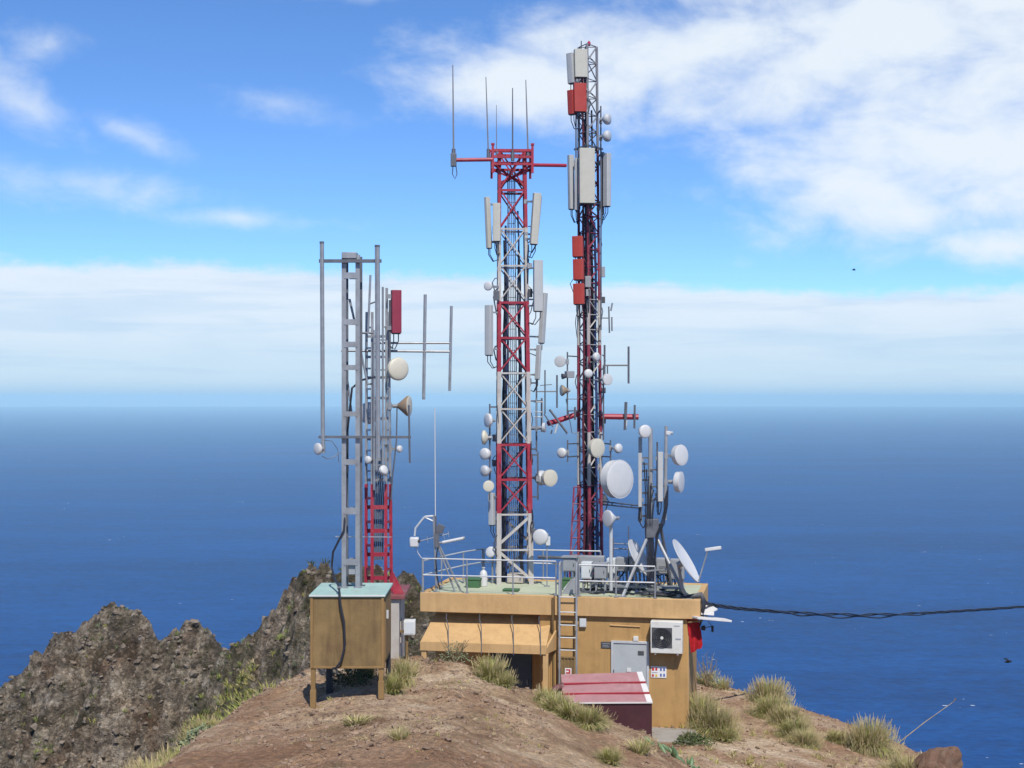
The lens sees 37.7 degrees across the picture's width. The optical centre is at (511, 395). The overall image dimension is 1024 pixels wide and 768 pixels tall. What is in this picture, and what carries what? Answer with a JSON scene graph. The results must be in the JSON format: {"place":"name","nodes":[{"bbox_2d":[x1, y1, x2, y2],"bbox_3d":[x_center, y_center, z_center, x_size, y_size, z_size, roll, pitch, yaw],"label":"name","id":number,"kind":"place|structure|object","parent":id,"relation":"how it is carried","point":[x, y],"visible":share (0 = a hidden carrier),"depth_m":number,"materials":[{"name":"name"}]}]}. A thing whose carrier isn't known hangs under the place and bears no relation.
{"place":"outdoors","nodes":[
{"label":"outdoors","id":0,"kind":"place"},
{"bbox_2d":[0,562,917,767],"bbox_3d":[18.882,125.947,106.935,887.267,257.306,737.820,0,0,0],"label":"ground","id":1,"kind":"structure","parent":0,"point":[575,743],"depth_m":43.60,"materials":[{"name":"soil"}]},
{"bbox_2d":[119,752,172,767],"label":"grass tussock","id":2,"kind":"object","parent":1,"relation":"on","point":[149,764],"depth_m":27.72,"materials":[{"name":"plant"}]},
{"bbox_2d":[173,718,212,752],"bbox_3d":[-6.130,6.883,30.524,1.313,0.679,1.366,0,0,0],"label":"shrub","id":3,"kind":"object","parent":1,"relation":"on","point":[194,730],"visible":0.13,"depth_m":30.41,"materials":[{"name":"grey plant"}]},
{"bbox_2d":[172,714,220,744],"bbox_3d":[-6.523,7.102,31.551,1.181,0.815,1.160,0,0,42],"label":"grass tussock","id":4,"kind":"object","parent":1,"relation":"on","point":[198,724],"depth_m":31.53,"materials":[{"name":"plant"}]},
{"bbox_2d":[0,556,426,767],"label":"scrub","id":5,"kind":"object","parent":1,"relation":"on","point":[218,675],"visible":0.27,"depth_m":59.27,"materials":[{"name":"green plant"}]},
{"bbox_2d":[0,563,428,767],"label":"rocky crag","id":6,"kind":"structure","parent":1,"relation":"on","point":[109,658],"depth_m":61.83,"materials":[{"name":"grey stone"}]},
{"bbox_2d":[150,654,289,761],"bbox_3d":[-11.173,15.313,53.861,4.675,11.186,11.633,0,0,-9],"label":"gully grass","id":7,"kind":"structure","parent":1,"relation":"on","point":[247,672],"depth_m":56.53,"materials":[{"name":"green plant"}]},
{"bbox_2d":[325,669,372,688],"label":"shrub","id":8,"kind":"object","parent":1,"relation":"on","point":[349,678],"visible":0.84,"depth_m":30.51,"materials":[{"name":"green plant"}]},
{"bbox_2d":[309,583,392,708],"bbox_3d":[-3.123,4.937,29.398,1.465,2.324,1.853,0,0,0],"label":"raised cabin","id":9,"kind":"object","parent":1,"relation":"on","point":[366,608],"visible":0.84,"depth_m":28.52,"materials":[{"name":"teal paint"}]},
{"bbox_2d":[318,252,410,587],"bbox_3d":[-2.890,0.477,30.957,1.816,6.599,3.094,0,0,0],"label":"frame mast","id":10,"kind":"object","parent":9,"relation":"on","point":[351,566],"visible":1,"depth_m":29.49,"materials":[{"name":"metal"}]},
{"bbox_2d":[320,241,324,444],"bbox_3d":[-3.717,-0.985,29.368,0.107,4.085,0.087,0,0,0],"label":"tube antenna","id":11,"kind":"object","parent":10,"relation":"attached to","point":[322,375],"visible":1,"depth_m":29.34,"materials":[{"name":"metal"}]},
{"bbox_2d":[331,376,374,669],"bbox_3d":[-3.256,2.451,29.727,0.560,5.731,2.637,0,0,7],"label":"hanging cable","id":12,"kind":"object","parent":10,"relation":"hanging from","point":[344,523],"visible":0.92,"depth_m":29.48,"materials":[{"name":"rubber"}]},
{"bbox_2d":[375,245,380,457],"bbox_3d":[-2.634,-0.871,29.367,0.117,4.171,0.103,0,0,0],"label":"tube antenna","id":13,"kind":"object","parent":10,"relation":"attached to","point":[377,348],"visible":1,"depth_m":29.33,"materials":[{"name":"metal"}]},
{"bbox_2d":[385,589,390,659],"bbox_3d":[-2.421,4.475,29.480,0.061,1.190,1.300,0,0,0],"label":"door","id":14,"kind":"structure","parent":9,"relation":"in","point":[388,597],"depth_m":29.27,"materials":[{"name":"wood"}]},
{"bbox_2d":[336,712,381,725],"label":"grass tussock","id":15,"kind":"object","parent":1,"relation":"on","point":[357,720],"depth_m":25.98,"materials":[{"name":"plant"}]},
{"bbox_2d":[377,668,411,695],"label":"grass tussock","id":16,"kind":"object","parent":1,"relation":"on","point":[393,686],"depth_m":29.50,"materials":[{"name":"plant"}]},
{"bbox_2d":[380,721,410,740],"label":"grass tussock","id":17,"kind":"object","parent":1,"relation":"on","point":[396,736],"depth_m":24.40,"materials":[{"name":"plant"}]},
{"bbox_2d":[391,585,409,659],"bbox_3d":[-2.952,5.582,34.800,1.056,2.166,1.960,0,0,0],"label":"hut","id":18,"kind":"object","parent":1,"relation":"on","point":[397,621],"visible":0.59,"depth_m":33.90,"materials":[{"name":"metal"}]},
{"bbox_2d":[364,287,403,593],"bbox_3d":[-2.921,1.017,34.227,0.952,6.960,0.715,0,0,0],"label":"lattice mast","id":19,"kind":"object","parent":18,"relation":"on","point":[378,507],"visible":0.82,"depth_m":34.04,"materials":[{"name":"metal"}]},
{"bbox_2d":[387,290,401,348],"bbox_3d":[-2.669,-1.716,33.885,0.302,1.344,0.252,0,0,-18],"label":"panel antenna","id":20,"kind":"object","parent":19,"relation":"attached to","point":[395,296],"visible":1,"depth_m":33.79,"materials":[{"name":"red plastic"}]},
{"bbox_2d":[341,294,452,399],"bbox_3d":[-2.641,-1.124,34.418,2.567,2.411,0.072,0,0,0],"label":"yagi antenna","id":21,"kind":"object","parent":19,"relation":"attached to","point":[424,351],"visible":0.9,"depth_m":34.40,"materials":[{"name":"metal"}]},
{"bbox_2d":[387,357,408,380],"bbox_3d":[-2.631,-0.608,33.909,0.523,0.523,0.388,0,0,-33],"label":"microwave dish","id":22,"kind":"object","parent":19,"relation":"attached to","point":[397,368],"visible":1,"depth_m":33.74,"materials":[{"name":"beige paint"}]},
{"bbox_2d":[387,396,411,415],"bbox_3d":[-2.543,0.227,34.000,0.537,0.472,0.461,0,0,0],"label":"microwave dish","id":23,"kind":"object","parent":19,"relation":"attached to","point":[404,403],"visible":0.81,"depth_m":33.87,"materials":[{"name":"beige paint"}]},
{"bbox_2d":[400,619,415,658],"bbox_3d":[-2.382,5.585,34.194,0.364,0.965,0.311,0,0,0],"label":"meter box","id":24,"kind":"object","parent":18,"relation":"attached to","point":[409,626],"visible":0.98,"depth_m":34.05,"materials":[{"name":"paint"}]},
{"bbox_2d":[384,653,417,688],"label":"grass tussock","id":25,"kind":"object","parent":1,"relation":"on","point":[405,668],"depth_m":30.30,"materials":[{"name":"plant"}]},
{"bbox_2d":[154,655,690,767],"bbox_3d":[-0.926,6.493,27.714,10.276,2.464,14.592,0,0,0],"label":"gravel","id":26,"kind":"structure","parent":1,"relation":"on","point":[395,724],"depth_m":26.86,"materials":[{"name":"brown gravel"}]},
{"bbox_2d":[438,640,473,664],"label":"shrub","id":27,"kind":"object","parent":1,"relation":"on","point":[455,657],"visible":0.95,"depth_m":33.14,"materials":[{"name":"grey plant"}]},
{"bbox_2d":[466,652,517,684],"bbox_3d":[-0.443,6.025,32.606,1.131,0.968,1.152,0,0,21],"label":"grass tussock","id":28,"kind":"object","parent":1,"relation":"on","point":[488,668],"depth_m":32.40,"materials":[{"name":"plant"}]},
{"bbox_2d":[488,669,519,689],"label":"grass tussock","id":29,"kind":"object","parent":1,"relation":"on","point":[506,683],"depth_m":32.28,"materials":[{"name":"plant"}]},
{"bbox_2d":[529,685,563,704],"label":"grass tussock","id":30,"kind":"object","parent":1,"relation":"on","point":[541,694],"depth_m":31.75,"materials":[{"name":"plant"}]},
{"bbox_2d":[530,690,575,713],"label":"grass tussock","id":31,"kind":"object","parent":1,"relation":"on","point":[552,702],"depth_m":31.09,"materials":[{"name":"plant"}]},
{"bbox_2d":[420,577,707,727],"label":"equipment building","id":32,"kind":"structure","parent":1,"relation":"on","point":[519,629],"depth_m":39.27,"materials":[{"name":"brown paint"}]},
{"bbox_2d":[414,515,461,591],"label":"thin mast","id":33,"kind":"object","parent":32,"relation":"on","point":[438,530],"visible":1,"depth_m":40.25,"materials":[{"name":"metal"}]},
{"bbox_2d":[421,548,482,591],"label":"roof railing","id":34,"kind":"object","parent":32,"relation":"on","point":[441,570],"visible":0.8,"depth_m":41.76,"materials":[{"name":"metal"}]},
{"bbox_2d":[420,558,557,595],"bbox_3d":[-0.618,4.791,39.729,3.729,0.937,0.118,0,0,11],"label":"roof railing","id":35,"kind":"object","parent":32,"relation":"on","point":[512,577],"visible":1,"depth_m":39.67,"materials":[{"name":"metal"}]},
{"bbox_2d":[456,143,566,584],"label":"lattice tower","id":36,"kind":"structure","parent":32,"relation":"on","point":[501,549],"depth_m":42.27,"materials":[{"name":"white metal"}]},
{"bbox_2d":[451,65,456,178],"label":"whip antenna","id":37,"kind":"object","parent":36,"relation":"attached to","point":[453,159],"visible":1,"depth_m":41.88,"materials":[{"name":"grey paint"}]},
{"bbox_2d":[484,197,500,261],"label":"panel antenna","id":38,"kind":"object","parent":36,"relation":"attached to","point":[487,209],"visible":0.94,"depth_m":41.79,"materials":[{"name":"grey plastic"}]},
{"bbox_2d":[488,493,496,537],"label":"panel antenna","id":39,"kind":"object","parent":36,"relation":"attached to","point":[491,512],"visible":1,"depth_m":41.98,"materials":[{"name":"grey plastic"}]},
{"bbox_2d":[485,305,500,367],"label":"panel antenna","id":40,"kind":"object","parent":36,"relation":"attached to","point":[489,348],"visible":1,"depth_m":41.78,"materials":[{"name":"grey plastic"}]},
{"bbox_2d":[493,203,500,254],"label":"panel antenna","id":41,"kind":"object","parent":36,"relation":"attached to","point":[496,222],"visible":1,"depth_m":41.58,"materials":[{"name":"grey plastic"}]},
{"bbox_2d":[524,193,540,257],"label":"panel antenna","id":42,"kind":"object","parent":36,"relation":"attached to","point":[535,217],"visible":1,"depth_m":41.69,"materials":[{"name":"grey plastic"}]},
{"bbox_2d":[525,260,542,324],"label":"panel antenna","id":43,"kind":"object","parent":36,"relation":"attached to","point":[537,268],"visible":1,"depth_m":41.58,"materials":[{"name":"grey plastic"}]},
{"bbox_2d":[529,345,541,391],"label":"panel antenna","id":44,"kind":"object","parent":36,"relation":"attached to","point":[538,349],"visible":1,"depth_m":42.20,"materials":[{"name":"grey plastic"}]},
{"bbox_2d":[525,293,547,355],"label":"panel antenna","id":45,"kind":"object","parent":36,"relation":"attached to","point":[542,330],"visible":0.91,"depth_m":42.36,"materials":[{"name":"grey plastic"}]},
{"bbox_2d":[541,470,557,485],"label":"microwave dish","id":46,"kind":"object","parent":36,"relation":"attached to","point":[549,477],"visible":1,"depth_m":41.56,"materials":[{"name":"beige paint"}]},
{"bbox_2d":[491,653,531,688],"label":"door","id":47,"kind":"structure","parent":32,"relation":"in","point":[522,662],"depth_m":40.08,"materials":[{"name":"blue paint"}]},
{"bbox_2d":[483,548,600,580],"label":"roof railing","id":48,"kind":"object","parent":32,"relation":"on","point":[484,561],"visible":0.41,"depth_m":42.82,"materials":[{"name":"metal"}]},
{"bbox_2d":[558,561,578,694],"bbox_3d":[1.483,6.462,39.245,0.503,4.276,0.331,0,0,11],"label":"roof ladder","id":49,"kind":"object","parent":32,"relation":"attached to","point":[567,662],"visible":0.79,"depth_m":39.12,"materials":[{"name":"metal"}]},
{"bbox_2d":[561,555,578,577],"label":"equipment cabinet","id":50,"kind":"object","parent":32,"relation":"on","point":[569,563],"visible":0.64,"depth_m":41.46,"materials":[{"name":"grey metal"}]},
{"bbox_2d":[581,561,592,590],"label":"equipment cabinet","id":51,"kind":"object","parent":32,"relation":"on","point":[587,572],"visible":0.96,"depth_m":40.37,"materials":[{"name":"metal"}]},
{"bbox_2d":[578,555,604,583],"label":"equipment cabinet","id":52,"kind":"object","parent":32,"relation":"on","point":[595,558],"visible":0.32,"depth_m":42.08,"materials":[{"name":"grey metal"}]},
{"bbox_2d":[593,562,608,591],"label":"equipment cabinet","id":53,"kind":"object","parent":32,"relation":"on","point":[601,572],"visible":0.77,"depth_m":40.10,"materials":[{"name":"grey metal"}]},
{"bbox_2d":[609,524,612,590],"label":"antenna post","id":54,"kind":"object","parent":32,"relation":"on","point":[610,556],"visible":0.9,"depth_m":40.31,"materials":[{"name":"metal"}]},
{"bbox_2d":[578,564,656,598],"bbox_3d":[2.731,4.831,39.086,2.108,0.857,0.118,0,0,11],"label":"roof railing","id":55,"kind":"object","parent":32,"relation":"on","point":[615,581],"visible":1,"depth_m":39.07,"materials":[{"name":"metal"}]},
{"bbox_2d":[616,556,628,583],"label":"equipment cabinet","id":56,"kind":"object","parent":32,"relation":"on","point":[620,560],"visible":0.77,"depth_m":41.40,"materials":[{"name":"grey metal"}]},
{"bbox_2d":[611,640,648,689],"bbox_3d":[3.071,7.489,39.025,0.987,2.223,0.068,0,0,11],"label":"door","id":57,"kind":"structure","parent":32,"relation":"in","point":[626,656],"depth_m":39.02,"materials":[{"name":"grey paint"}]},
{"bbox_2d":[580,568,683,595],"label":"cable tangle","id":58,"kind":"object","parent":32,"relation":"on","point":[663,587],"visible":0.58,"depth_m":40.54,"materials":[{"name":"rubber"}]},
{"bbox_2d":[628,539,646,591],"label":"satellite dish","id":59,"kind":"object","parent":32,"relation":"on","point":[634,547],"visible":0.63,"depth_m":40.53,"materials":[{"name":"white paint"}]},
{"bbox_2d":[618,426,683,597],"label":"tripod mast","id":60,"kind":"object","parent":32,"relation":"on","point":[653,527],"visible":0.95,"depth_m":40.19,"materials":[{"name":"grey metal"}]},
{"bbox_2d":[638,453,643,519],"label":"panel antenna","id":61,"kind":"object","parent":60,"relation":"attached to","point":[640,498],"visible":1,"depth_m":40.12,"materials":[{"name":"grey plastic"}]},
{"bbox_2d":[655,452,662,514],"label":"panel antenna","id":62,"kind":"object","parent":60,"relation":"attached to","point":[659,459],"visible":1,"depth_m":40.07,"materials":[{"name":"grey plastic"}]},
{"bbox_2d":[664,472,684,491],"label":"microwave dish","id":63,"kind":"object","parent":60,"relation":"attached to","point":[678,481],"visible":1,"depth_m":40.02,"materials":[{"name":"white paint"}]},
{"bbox_2d":[664,445,687,464],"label":"microwave dish","id":64,"kind":"object","parent":60,"relation":"attached to","point":[678,455],"visible":1,"depth_m":40.08,"materials":[{"name":"white paint"}]},
{"bbox_2d":[650,620,682,654],"bbox_3d":[3.996,6.226,38.690,0.822,0.859,0.375,0,0,11],"label":"air conditioner","id":65,"kind":"object","parent":32,"relation":"attached to","point":[666,636],"visible":1,"depth_m":38.54,"materials":[{"name":"grey plastic"}]},
{"bbox_2d":[687,619,701,651],"bbox_3d":[4.724,6.122,38.813,0.419,1.034,0.127,0,0,-28],"label":"red cloth","id":66,"kind":"object","parent":32,"relation":"hanging from","point":[695,635],"visible":0.94,"depth_m":38.80,"materials":[{"name":"fabric"}]},
{"bbox_2d":[673,539,720,598],"bbox_3d":[4.656,4.517,39.057,1.255,1.577,1.082,0,0,-24],"label":"satellite dish","id":67,"kind":"object","parent":32,"relation":"on","point":[686,562],"visible":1,"depth_m":39.02,"materials":[{"name":"white paint"}]},
{"bbox_2d":[701,601,1023,618],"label":"overhead cable","id":68,"kind":"object","parent":32,"relation":"attached to","point":[831,614],"visible":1,"depth_m":48.30,"materials":[{"name":"black rubber"}]},
{"bbox_2d":[547,697,588,721],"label":"grass tussock","id":69,"kind":"object","parent":1,"relation":"on","point":[564,713],"depth_m":30.58,"materials":[{"name":"plant"}]},
{"bbox_2d":[547,41,638,580],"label":"lattice tower","id":70,"kind":"structure","parent":1,"relation":"on","point":[590,317],"depth_m":44.89,"materials":[{"name":"red metal"}]},
{"bbox_2d":[566,52,576,89],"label":"panel antenna","id":71,"kind":"object","parent":70,"relation":"attached to","point":[571,79],"visible":0.77,"depth_m":44.27,"materials":[{"name":"grey plastic"}]},
{"bbox_2d":[567,155,579,222],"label":"panel antenna","id":72,"kind":"object","parent":70,"relation":"attached to","point":[571,193],"visible":0.94,"depth_m":44.48,"materials":[{"name":"grey plastic"}]},
{"bbox_2d":[572,236,583,258],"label":"panel antenna","id":73,"kind":"object","parent":70,"relation":"attached to","point":[577,248],"visible":0.84,"depth_m":44.18,"materials":[{"name":"red plastic"}]},
{"bbox_2d":[573,259,583,283],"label":"panel antenna","id":74,"kind":"object","parent":70,"relation":"attached to","point":[578,269],"visible":0.86,"depth_m":44.18,"materials":[{"name":"red plastic"}]},
{"bbox_2d":[573,283,584,317],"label":"panel antenna","id":75,"kind":"object","parent":70,"relation":"attached to","point":[578,293],"visible":1,"depth_m":44.18,"materials":[{"name":"red plastic"}]},
{"bbox_2d":[573,83,588,125],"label":"panel antenna","id":76,"kind":"object","parent":70,"relation":"attached to","point":[580,97],"visible":1,"depth_m":44.18,"materials":[{"name":"red plastic"}]},
{"bbox_2d":[574,49,588,90],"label":"panel antenna","id":77,"kind":"object","parent":70,"relation":"attached to","point":[581,56],"visible":1,"depth_m":44.17,"materials":[{"name":"grey plastic"}]},
{"bbox_2d":[579,148,594,216],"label":"panel antenna","id":78,"kind":"object","parent":70,"relation":"attached to","point":[586,175],"visible":1,"depth_m":43.97,"materials":[{"name":"grey plastic"}]},
{"bbox_2d":[587,438,604,457],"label":"microwave dish","id":79,"kind":"object","parent":70,"relation":"attached to","point":[596,448],"visible":1,"depth_m":43.85,"materials":[{"name":"beige paint"}]},
{"bbox_2d":[596,153,610,219],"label":"panel antenna","id":80,"kind":"object","parent":70,"relation":"attached to","point":[606,199],"visible":0.98,"depth_m":44.39,"materials":[{"name":"grey plastic"}]},
{"bbox_2d":[600,460,633,497],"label":"microwave dish","id":81,"kind":"object","parent":70,"relation":"attached to","point":[616,478],"visible":1,"depth_m":43.29,"materials":[{"name":"white paint"}]},
{"bbox_2d":[568,702,617,732],"bbox_3d":[1.590,6.562,30.324,1.087,0.713,1.108,0,0,-28],"label":"grass tussock","id":82,"kind":"object","parent":1,"relation":"on","point":[594,719],"depth_m":30.23,"materials":[{"name":"plant"}]},
{"bbox_2d":[561,672,652,736],"bbox_3d":[2.319,7.830,37.083,2.171,1.843,1.652,0,0,0],"label":"red metal box","id":83,"kind":"object","parent":1,"relation":"on","point":[626,697],"visible":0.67,"depth_m":36.67,"materials":[{"name":"paint"}]},
{"bbox_2d":[592,744,625,766],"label":"grass tussock","id":84,"kind":"object","parent":1,"relation":"on","point":[611,758],"depth_m":27.41,"materials":[{"name":"plant"}]},
{"bbox_2d":[617,736,660,756],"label":"grass tussock","id":85,"kind":"object","parent":1,"relation":"on","point":[640,747],"depth_m":29.26,"materials":[{"name":"plant"}]},
{"bbox_2d":[644,736,699,767],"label":"succulent plant","id":86,"kind":"object","parent":1,"relation":"on","point":[672,751],"visible":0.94,"depth_m":30.93,"materials":[{"name":"green plant"}]},
{"bbox_2d":[652,727,696,743],"bbox_3d":[3.955,8.670,37.892,1.454,0.260,1.553,0,0,6],"label":"concrete apron","id":87,"kind":"object","parent":1,"relation":"on","point":[667,735],"visible":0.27,"depth_m":37.96,"materials":[{"name":"grey concrete"}]},
{"bbox_2d":[672,727,716,746],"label":"shrub","id":88,"kind":"object","parent":1,"relation":"on","point":[688,736],"visible":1,"depth_m":37.05,"materials":[{"name":"green plant"}]},
{"bbox_2d":[688,685,729,728],"bbox_3d":[4.983,8.347,39.131,1.450,1.578,1.477,0,0,33],"label":"grass tussock","id":89,"kind":"object","parent":1,"relation":"on","point":[697,702],"depth_m":38.88,"materials":[{"name":"plant"}]},
{"bbox_2d":[697,652,723,688],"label":"shrub","id":90,"kind":"object","parent":1,"relation":"on","point":[706,681],"visible":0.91,"depth_m":45.46,"materials":[{"name":"grey plant"}]},
{"bbox_2d":[684,701,746,743],"bbox_3d":[5.198,8.456,38.464,1.677,1.191,1.659,0,0,41],"label":"grass tussock","id":91,"kind":"object","parent":1,"relation":"on","point":[717,719],"depth_m":38.29,"materials":[{"name":"plant"}]},
{"bbox_2d":[700,722,742,742],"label":"grass tussock","id":92,"kind":"object","parent":1,"relation":"on","point":[728,735],"depth_m":37.85,"materials":[{"name":"plant"}]},
{"bbox_2d":[741,691,788,719],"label":"grass tussock","id":93,"kind":"object","parent":1,"relation":"on","point":[763,708],"depth_m":42.08,"materials":[{"name":"plant"}]},
{"bbox_2d":[744,674,797,708],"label":"grass tussock","id":94,"kind":"object","parent":1,"relation":"on","point":[762,687],"depth_m":44.21,"materials":[{"name":"plant"}]},
{"bbox_2d":[652,681,922,767],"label":"gravel","id":95,"kind":"structure","parent":1,"relation":"on","point":[797,750],"depth_m":38.64,"materials":[{"name":"brown gravel"}]},
{"bbox_2d":[761,702,816,731],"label":"grass tussock","id":96,"kind":"object","parent":1,"relation":"on","point":[786,712],"depth_m":41.09,"materials":[{"name":"plant"}]},
{"bbox_2d":[767,713,814,740],"bbox_3d":[7.405,8.917,39.786,1.403,0.916,1.377,0,0,-15],"label":"grass tussock","id":97,"kind":"object","parent":1,"relation":"on","point":[790,726],"depth_m":39.72,"materials":[{"name":"plant"}]},
{"bbox_2d":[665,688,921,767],"bbox_3d":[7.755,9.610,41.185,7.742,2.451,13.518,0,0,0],"label":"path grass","id":98,"kind":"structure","parent":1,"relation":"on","point":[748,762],"depth_m":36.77,"materials":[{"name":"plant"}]},
{"bbox_2d":[782,725,826,750],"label":"grass tussock","id":99,"kind":"object","parent":1,"relation":"on","point":[808,738],"depth_m":38.88,"materials":[{"name":"plant"}]},
{"bbox_2d":[822,728,853,745],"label":"grass tussock","id":100,"kind":"object","parent":1,"relation":"on","point":[835,737],"depth_m":40.06,"materials":[{"name":"plant"}]},
{"bbox_2d":[840,712,905,759],"bbox_3d":[9.522,9.076,39.592,1.734,1.389,1.753,0,0,-17],"label":"grass tussock","id":101,"kind":"object","parent":1,"relation":"on","point":[873,742],"depth_m":39.30,"materials":[{"name":"plant"}]},
{"bbox_2d":[875,751,918,767],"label":"grass tussock","id":102,"kind":"object","parent":1,"relation":"on","point":[905,762],"depth_m":36.70,"materials":[{"name":"plant"}]},
{"bbox_2d":[911,746,962,767],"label":"boulder","id":103,"kind":"object","parent":1,"relation":"on","point":[945,757],"visible":0.99,"depth_m":36.10,"materials":[{"name":"brown stone"}]},
{"bbox_2d":[0,406,1023,767],"bbox_3d":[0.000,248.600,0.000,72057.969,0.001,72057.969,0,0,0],"label":"sea","id":104,"kind":"structure","parent":0,"point":[224,524],"depth_m":2879.55,"materials":[{"name":"liquid"}]},
{"bbox_2d":[0,0,1023,406],"label":"sky","id":105,"kind":"structure","parent":0,"point":[174,174],"materials":[{"name":"blue"}]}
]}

